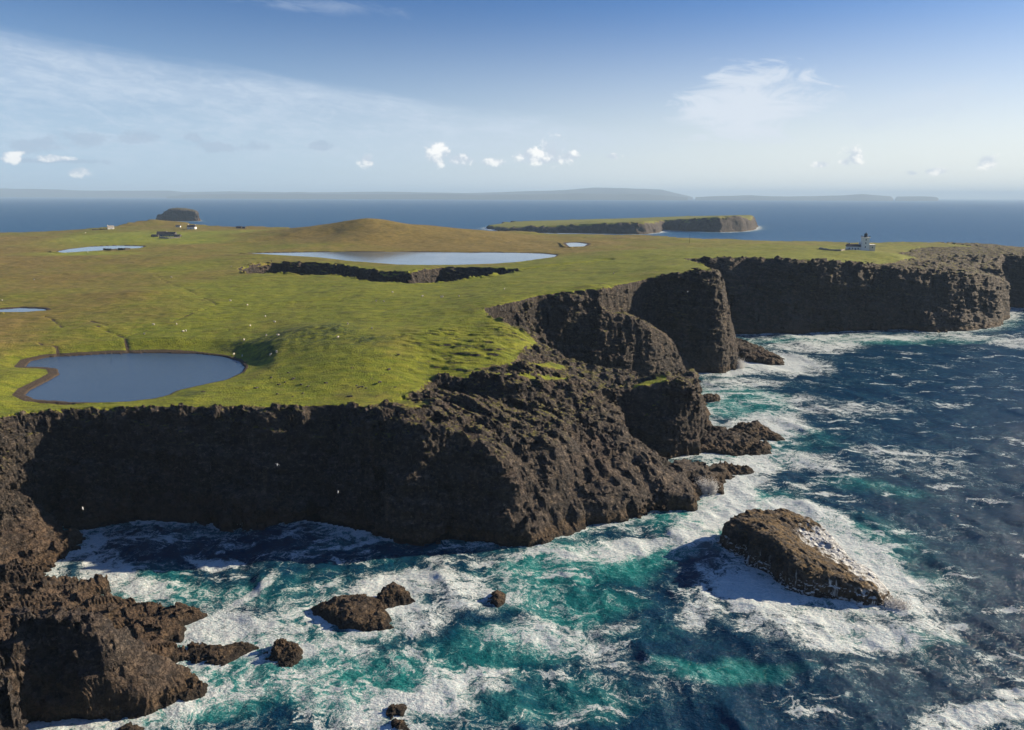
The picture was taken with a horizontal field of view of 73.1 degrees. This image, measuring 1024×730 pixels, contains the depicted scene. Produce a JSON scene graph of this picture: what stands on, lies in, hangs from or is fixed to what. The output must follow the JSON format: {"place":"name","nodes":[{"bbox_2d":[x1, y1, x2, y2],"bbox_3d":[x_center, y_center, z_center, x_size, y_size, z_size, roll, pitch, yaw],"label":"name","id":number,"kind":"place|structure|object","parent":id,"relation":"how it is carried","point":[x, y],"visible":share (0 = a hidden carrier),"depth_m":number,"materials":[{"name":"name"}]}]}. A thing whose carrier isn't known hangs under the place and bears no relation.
{"place":"outdoors","nodes":[
{"label":"outdoors","id":0,"kind":"place"},
{"bbox_2d":[0,308,45,311],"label":"pool water","id":1,"kind":"structure","parent":0,"point":[20,310],"depth_m":361.99,"materials":[{"name":"blue liquid"}]},
{"bbox_2d":[58,245,143,252],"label":"loch water","id":2,"kind":"structure","parent":0,"point":[95,248],"depth_m":746.27,"materials":[{"name":"blue liquid"}]},
{"bbox_2d":[26,353,244,402],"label":"pond water","id":3,"kind":"structure","parent":0,"point":[123,377],"depth_m":259.00,"materials":[{"name":"blue liquid"}]},
{"bbox_2d":[0,188,692,199],"bbox_3d":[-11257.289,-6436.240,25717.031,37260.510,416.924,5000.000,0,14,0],"label":"distant hills","id":4,"kind":"structure","parent":0,"point":[5,192],"depth_m":24188.97,"materials":[{"name":"grey"}]},
{"bbox_2d":[255,252,555,264],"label":"loch water","id":5,"kind":"structure","parent":0,"point":[430,258],"depth_m":637.21,"materials":[{"name":"blue liquid"}]},
{"bbox_2d":[166,193,687,199],"bbox_3d":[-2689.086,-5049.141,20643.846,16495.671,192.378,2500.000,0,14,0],"label":"distant hills","id":6,"kind":"structure","parent":0,"point":[577,196],"depth_m":19722.10,"materials":[{"name":"grey"}]},
{"bbox_2d":[0,218,1023,729],"bbox_3d":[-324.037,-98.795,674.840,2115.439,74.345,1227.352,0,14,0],"label":"headland","id":7,"kind":"structure","parent":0,"point":[542,402],"depth_m":261.13,"materials":[{"name":"green plant"}]},
{"bbox_2d":[156,231,165,235],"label":"barn","id":8,"kind":"structure","parent":7,"relation":"on","point":[161,233],"depth_m":921.78,"materials":[{"name":"grey stone"}]},
{"bbox_2d":[165,231,176,235],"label":"barn","id":9,"kind":"structure","parent":7,"relation":"on","point":[169,233],"depth_m":917.64,"materials":[{"name":"grey stone"}]},
{"bbox_2d":[187,225,196,228],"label":"farmhouse","id":10,"kind":"object","parent":7,"relation":"on","point":[191,226],"visible":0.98,"depth_m":1074.28,"materials":[{"name":"paint"}]},
{"bbox_2d":[819,247,849,250],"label":"stone wall","id":11,"kind":"structure","parent":7,"relation":"on","point":[833,249],"depth_m":618.36,"materials":[{"name":"grey stone"}]},
{"bbox_2d":[845,233,875,250],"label":"lighthouse","id":12,"kind":"object","parent":7,"relation":"on","point":[864,245],"visible":0.99,"depth_m":625.93,"materials":[{"name":"white paint"}]},
{"bbox_2d":[0,197,1023,729],"bbox_3d":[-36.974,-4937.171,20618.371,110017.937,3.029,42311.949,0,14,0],"label":"sea","id":13,"kind":"structure","parent":0,"point":[894,461],"depth_m":188.22,"materials":[{"name":"liquid"}]},
{"bbox_2d":[118,722,144,729],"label":"sea rock","id":14,"kind":"object","parent":13,"relation":"in","point":[129,726],"visible":0.98,"depth_m":132.74,"materials":[{"name":"brown stone"}]},
{"bbox_2d":[156,208,200,220],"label":"sea stack","id":15,"kind":"object","parent":13,"relation":"in","point":[178,214],"visible":0.95,"depth_m":2705.72,"materials":[{"name":"grey stone"}]},
{"bbox_2d":[178,675,207,701],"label":"sea rock","id":16,"kind":"object","parent":13,"relation":"in","point":[196,688],"visible":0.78,"depth_m":142.56,"materials":[{"name":"brown stone"}]},
{"bbox_2d":[186,641,258,666],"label":"sea rock","id":17,"kind":"object","parent":13,"relation":"in","point":[218,654],"visible":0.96,"depth_m":154.53,"materials":[{"name":"brown stone"}]},
{"bbox_2d":[263,638,302,666],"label":"sea rock","id":18,"kind":"object","parent":13,"relation":"in","point":[284,652],"visible":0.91,"depth_m":153.77,"materials":[{"name":"brown stone"}]},
{"bbox_2d":[311,593,393,631],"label":"sea rock","id":19,"kind":"object","parent":13,"relation":"in","point":[362,612],"visible":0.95,"depth_m":167.77,"materials":[{"name":"brown stone"}]},
{"bbox_2d":[375,581,414,608],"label":"sea rock","id":20,"kind":"object","parent":13,"relation":"in","point":[392,595],"visible":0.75,"depth_m":175.07,"materials":[{"name":"brown stone"}]},
{"bbox_2d":[386,703,406,719],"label":"sea rock","id":21,"kind":"object","parent":13,"relation":"in","point":[396,710],"visible":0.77,"depth_m":137.65,"materials":[{"name":"brown stone"}]},
{"bbox_2d":[391,718,409,729],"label":"sea rock","id":22,"kind":"object","parent":13,"relation":"in","point":[398,724],"visible":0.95,"depth_m":133.88,"materials":[{"name":"brown stone"}]},
{"bbox_2d":[486,590,505,607],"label":"sea rock","id":23,"kind":"object","parent":13,"relation":"in","point":[498,597],"visible":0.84,"depth_m":175.19,"materials":[{"name":"brown stone"}]},
{"bbox_2d":[694,476,720,494],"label":"sea spray","id":24,"kind":"object","parent":13,"relation":"on","point":[709,489],"visible":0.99,"depth_m":238.95,"materials":[{"name":"white liquid"}]},
{"bbox_2d":[704,401,712,427],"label":"sea rock","id":25,"kind":"object","parent":13,"relation":"in","point":[708,413],"visible":0.26,"depth_m":323.33,"materials":[{"name":"brown stone"}]},
{"bbox_2d":[703,393,720,401],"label":"sea rock","id":26,"kind":"object","parent":13,"relation":"in","point":[710,397],"visible":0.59,"depth_m":349.37,"materials":[{"name":"brown stone"}]},
{"bbox_2d":[700,424,771,455],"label":"sea rock","id":27,"kind":"object","parent":13,"relation":"in","point":[720,440],"visible":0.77,"depth_m":281.19,"materials":[{"name":"brown stone"}]},
{"bbox_2d":[724,463,753,474],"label":"sea rock","id":28,"kind":"object","parent":13,"relation":"in","point":[737,469],"visible":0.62,"depth_m":258.01,"materials":[{"name":"brown stone"}]},
{"bbox_2d":[736,358,748,368],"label":"sea spray","id":29,"kind":"object","parent":13,"relation":"on","point":[741,365],"visible":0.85,"depth_m":413.74,"materials":[{"name":"white liquid"}]},
{"bbox_2d":[728,420,784,440],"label":"sea rock","id":30,"kind":"object","parent":13,"relation":"in","point":[757,429],"visible":0.6,"depth_m":296.94,"materials":[{"name":"brown stone"}]},
{"bbox_2d":[736,337,784,364],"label":"sea rock","id":31,"kind":"object","parent":13,"relation":"in","point":[751,352],"visible":0.77,"depth_m":439.40,"materials":[{"name":"brown stone"}]},
{"bbox_2d":[716,508,892,607],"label":"sea rock","id":32,"kind":"object","parent":13,"relation":"in","point":[789,550],"visible":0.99,"depth_m":188.32,"materials":[{"name":"stone"}]},
{"bbox_2d":[881,596,913,611],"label":"sea spray","id":33,"kind":"object","parent":13,"relation":"on","point":[894,603],"visible":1,"depth_m":173.73,"materials":[{"name":"white liquid"}]},
{"bbox_2d":[0,0,1023,199],"label":"sky","id":34,"kind":"structure","parent":0,"point":[693,98],"materials":[{"name":"blue"}]},
{"bbox_2d":[566,243,586,246],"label":"pool water","id":35,"kind":"structure","parent":0,"point":[575,244],"depth_m":778.67,"materials":[{"name":"blue liquid"}]},
{"bbox_2d":[695,194,892,200],"bbox_3d":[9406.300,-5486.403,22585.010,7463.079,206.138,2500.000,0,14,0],"label":"distant hills","id":36,"kind":"structure","parent":0,"point":[861,197],"depth_m":21683.42,"materials":[{"name":"grey"}]},
{"bbox_2d":[895,196,938,200],"bbox_3d":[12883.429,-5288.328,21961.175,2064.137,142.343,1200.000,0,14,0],"label":"distant hills","id":37,"kind":"structure","parent":0,"point":[914,198],"depth_m":21526.17,"materials":[{"name":"grey"}]},
{"label":"sea beyond","id":38,"kind":"structure","parent":0,"visible":0},
{"bbox_2d":[486,215,758,233],"bbox_3d":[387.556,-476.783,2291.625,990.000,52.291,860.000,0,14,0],"label":"grassy islet","id":39,"kind":"object","parent":38,"relation":"on","point":[725,223],"visible":0.81,"depth_m":2031.52,"materials":[{"name":"green plant"}]}
]}

